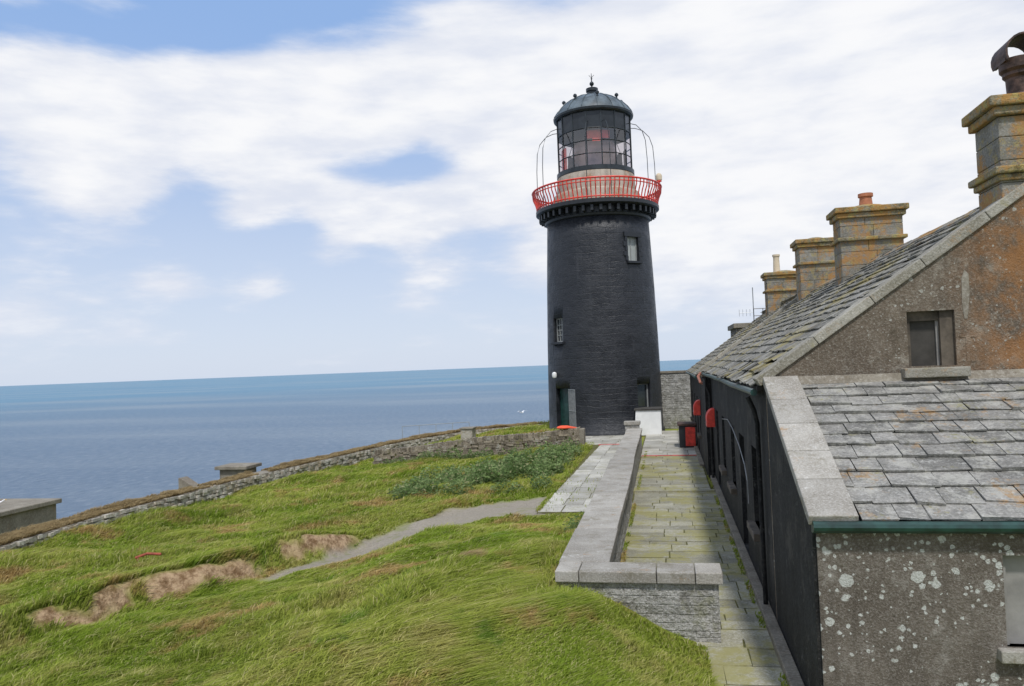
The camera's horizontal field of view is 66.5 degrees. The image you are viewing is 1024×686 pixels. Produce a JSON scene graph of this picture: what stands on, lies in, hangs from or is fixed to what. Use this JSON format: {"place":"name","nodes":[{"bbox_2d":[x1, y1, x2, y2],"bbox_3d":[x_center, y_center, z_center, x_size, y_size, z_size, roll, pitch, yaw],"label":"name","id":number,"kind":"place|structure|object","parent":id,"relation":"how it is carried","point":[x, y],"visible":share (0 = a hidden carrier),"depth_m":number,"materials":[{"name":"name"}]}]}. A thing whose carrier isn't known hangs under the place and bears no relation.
{"place":"outdoors","nodes":[
{"label":"outdoors","id":0,"kind":"place"},
{"bbox_2d":[0,422,694,683],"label":"ground","id":1,"kind":"structure","parent":0,"point":[110,599],"depth_m":16.11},
{"bbox_2d":[0,498,61,534],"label":"flat roofed outbuilding","id":2,"kind":"structure","parent":1,"relation":"on","point":[15,513],"depth_m":29.95,"materials":[{"name":"concrete"}]},
{"bbox_2d":[135,552,161,560],"bbox_3d":[-7.909,4.811,17.001,0.570,0.510,0.065,-2,-2,1],"label":"rusty pipe offcut","id":3,"kind":"object","parent":1,"relation":"on","point":[145,554],"visible":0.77,"depth_m":16.98,"materials":[{"name":"red metal"}]},
{"bbox_2d":[178,476,197,487],"bbox_3d":[-12.988,6.671,32.027,1.150,2.340,0.500,-3,-2,11],"label":"concrete ramp stub","id":4,"kind":"object","parent":1,"relation":"on","point":[185,481],"visible":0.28,"depth_m":31.91,"materials":[{"name":"grey concrete"}]},
{"bbox_2d":[214,462,261,479],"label":"concrete winch block","id":5,"kind":"structure","parent":1,"relation":"on","point":[230,469],"depth_m":33.04,"materials":[{"name":"grey concrete"}]},
{"bbox_2d":[0,425,525,549],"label":"stone wall","id":6,"kind":"structure","parent":1,"relation":"on","point":[263,472],"depth_m":29.90,"materials":[{"name":"stone"}]},
{"bbox_2d":[0,421,542,545],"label":"wall top dry grass","id":7,"kind":"structure","parent":6,"relation":"on","point":[23,533],"depth_m":26.67,"materials":[{"name":"brown plant"}]},
{"bbox_2d":[0,424,543,551],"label":"face stones","id":8,"kind":"object","parent":1,"relation":"on","point":[186,502],"visible":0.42,"depth_m":29.37,"materials":[{"name":"grey stone"}]},
{"bbox_2d":[0,420,725,685],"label":"lawn grass","id":9,"kind":"structure","parent":1,"relation":"on","point":[445,616],"depth_m":11.87,"materials":[{"name":"green plant"}]},
{"bbox_2d":[402,422,464,437],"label":"cliff path railing","id":10,"kind":"object","parent":1,"relation":"on","point":[431,424],"visible":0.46,"depth_m":54.68,"materials":[{"name":"grey metal"}]},
{"bbox_2d":[459,426,476,438],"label":"stone gate pier","id":11,"kind":"structure","parent":1,"relation":"on","point":[468,432],"depth_m":41.78,"materials":[{"name":"concrete"}]},
{"bbox_2d":[380,442,560,463],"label":"wall foot weeds","id":12,"kind":"object","parent":1,"relation":"on","point":[475,455],"depth_m":35.66,"materials":[{"name":"green plant"}]},
{"bbox_2d":[372,432,579,463],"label":"wall stones","id":13,"kind":"object","parent":1,"relation":"on","point":[496,448],"depth_m":36.19,"materials":[{"name":"grey stone"}]},
{"bbox_2d":[375,427,579,453],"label":"upright coping stones","id":14,"kind":"object","parent":13,"relation":"on","point":[476,439],"visible":0.99,"depth_m":36.33,"materials":[{"name":"grey stone"}]},
{"bbox_2d":[557,425,576,428],"bbox_3d":[2.534,3.909,36.116,0.955,0.176,0.691,-3,-2,11],"label":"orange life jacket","id":15,"kind":"object","parent":14,"relation":"on","point":[564,427],"visible":0.96,"depth_m":35.91,"materials":[{"name":"fabric"}]},
{"bbox_2d":[456,549,499,558],"bbox_3d":[-0.588,3.516,12.621,1.399,0.406,0.859,-3,-2,11],"label":"dead grass heap","id":16,"kind":"object","parent":1,"relation":"on","point":[471,552],"visible":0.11,"depth_m":12.52,"materials":[{"name":"beige plant"}]},
{"bbox_2d":[380,433,576,461],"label":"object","id":17,"kind":"object","parent":1,"relation":"on","point":[482,449],"visible":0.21,"depth_m":36.19,"materials":[{"name":"grey stone"}]},
{"bbox_2d":[386,436,583,499],"bbox_3d":[-0.687,4.496,28.860,5.899,1.284,10.864,-3,-2,11],"label":"nettle patch","id":18,"kind":"object","parent":1,"relation":"on","point":[494,471],"visible":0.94,"depth_m":26.50,"materials":[{"name":"green plant"}]},
{"bbox_2d":[560,511,584,530],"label":"wall side weeds","id":19,"kind":"object","parent":1,"relation":"on","point":[572,524],"depth_m":16.54,"materials":[{"name":"green plant"}]},
{"bbox_2d":[579,428,585,444],"bbox_3d":[3.252,4.379,35.964,0.220,0.900,0.560,-3,-2,11],"label":"end quoin","id":20,"kind":"object","parent":1,"relation":"on","point":[582,436],"visible":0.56,"depth_m":35.70,"materials":[{"name":"stone"}]},
{"bbox_2d":[532,74,664,435],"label":"lighthouse","id":21,"kind":"object","parent":1,"relation":"on","point":[596,216],"visible":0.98,"depth_m":41.23,"materials":[{"name":"black brick"}]},
{"bbox_2d":[560,388,569,429],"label":"door","id":22,"kind":"structure","parent":21,"relation":"in","point":[564,400],"depth_m":41.92,"materials":[{"name":"green paint"}]},
{"bbox_2d":[556,237,647,406],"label":"window frames","id":23,"kind":"structure","parent":21,"relation":"in","point":[630,238],"depth_m":41.62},
{"bbox_2d":[558,319,646,406],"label":"window panes","id":24,"kind":"structure","parent":21,"relation":"in","point":[642,395],"depth_m":41.22,"materials":[{"name":"glass"}]},
{"bbox_2d":[561,420,720,642],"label":"terrace wall","id":25,"kind":"structure","parent":1,"relation":"on","point":[631,424],"depth_m":10.55,"materials":[{"name":"stone"}]},
{"bbox_2d":[555,428,722,584],"bbox_3d":[3.877,3.418,22.010,2.381,0.157,23.364,-3,-2,11],"label":"coping","id":26,"kind":"object","parent":25,"relation":"on","point":[587,555],"visible":1,"depth_m":11.82,"materials":[{"name":"stone"}]},
{"bbox_2d":[562,486,719,642],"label":"face stones","id":27,"kind":"object","parent":25,"relation":"attached to","point":[684,628],"visible":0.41,"depth_m":10.51,"materials":[{"name":"grey stone"}]},
{"bbox_2d":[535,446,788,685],"bbox_3d":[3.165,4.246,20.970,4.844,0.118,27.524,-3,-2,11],"label":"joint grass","id":28,"kind":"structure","parent":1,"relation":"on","point":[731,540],"depth_m":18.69,"materials":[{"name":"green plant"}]},
{"bbox_2d":[661,373,690,428],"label":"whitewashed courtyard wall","id":29,"kind":"structure","parent":1,"relation":"on","point":[671,415],"depth_m":43.41,"materials":[{"name":"grey stone"}]},
{"bbox_2d":[660,370,687,373],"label":"coping","id":30,"kind":"object","parent":29,"relation":"on","point":[678,371],"visible":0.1,"depth_m":43.39,"materials":[{"name":"concrete"}]},
{"bbox_2d":[661,373,691,427],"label":"face stones","id":31,"kind":"object","parent":29,"relation":"attached to","point":[682,416],"visible":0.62,"depth_m":43.38,"materials":[{"name":"grey stone"}]},
{"bbox_2d":[728,308,764,336],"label":"flat roofed store","id":32,"kind":"structure","parent":1,"relation":"on","point":[734,328],"depth_m":44.28,"materials":[{"name":"concrete"}]},
{"bbox_2d":[739,287,753,319],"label":"radio mast","id":33,"kind":"object","parent":32,"relation":"on","point":[753,305],"visible":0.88,"depth_m":45.21,"materials":[{"name":"metal"}]},
{"bbox_2d":[697,31,1023,685],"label":"keepers cottage","id":34,"kind":"structure","parent":1,"relation":"on","point":[876,294],"depth_m":10.86,"materials":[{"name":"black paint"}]},
{"bbox_2d":[705,406,715,427],"bbox_3d":[5.960,2.233,23.459,0.300,0.610,0.680,-3,-2,11],"label":"hose reel box","id":35,"kind":"object","parent":34,"relation":"attached to","point":[710,421],"visible":0.98,"depth_m":23.16,"materials":[{"name":"red paint"}]},
{"bbox_2d":[763,369,1023,685],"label":"lean to annex","id":36,"kind":"object","parent":1,"relation":"on","point":[898,514],"visible":1,"depth_m":7.89,"materials":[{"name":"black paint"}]},
{"bbox_2d":[0,359,700,519],"bbox_3d":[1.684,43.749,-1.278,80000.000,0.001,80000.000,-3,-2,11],"label":"sea","id":37,"kind":"structure","parent":0,"point":[79,447],"depth_m":762.44,"materials":[{"name":"liquid"}]},
{"bbox_2d":[0,0,1023,385],"label":"sky","id":38,"kind":"structure","parent":0,"point":[190,189],"materials":[{"name":"white"}]},
{"bbox_2d":[537,435,623,512],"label":"lighthouse path","id":39,"kind":"structure","parent":0,"point":[599,456],"depth_m":25.52,"materials":[{"name":"grey stone"}]},
{"bbox_2d":[621,430,787,685],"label":"terrace pavement","id":40,"kind":"structure","parent":0,"point":[678,518],"depth_m":16.21,"materials":[{"name":"grey stone"}]},
{"bbox_2d":[634,406,661,435],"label":"whitewashed plinth","id":41,"kind":"structure","parent":40,"relation":"on","point":[649,418],"depth_m":39.63,"materials":[{"name":"white paint"}]},
{"bbox_2d":[677,421,695,446],"bbox_3d":[7.518,3.926,33.605,0.770,1.020,1.200,-3,-2,11],"label":"red grit box","id":42,"kind":"object","parent":40,"relation":"on","point":[687,435],"visible":0.99,"depth_m":33.08,"materials":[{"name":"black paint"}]},
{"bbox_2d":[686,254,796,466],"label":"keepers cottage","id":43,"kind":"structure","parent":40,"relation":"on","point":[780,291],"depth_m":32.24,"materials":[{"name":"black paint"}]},
{"bbox_2d":[693,398,700,415],"bbox_3d":[6.749,2.349,28.500,0.300,0.610,0.680,-3,-2,11],"label":"hose reel box","id":44,"kind":"object","parent":43,"relation":"attached to","point":[697,407],"visible":0.96,"depth_m":28.20,"materials":[{"name":"red paint"}]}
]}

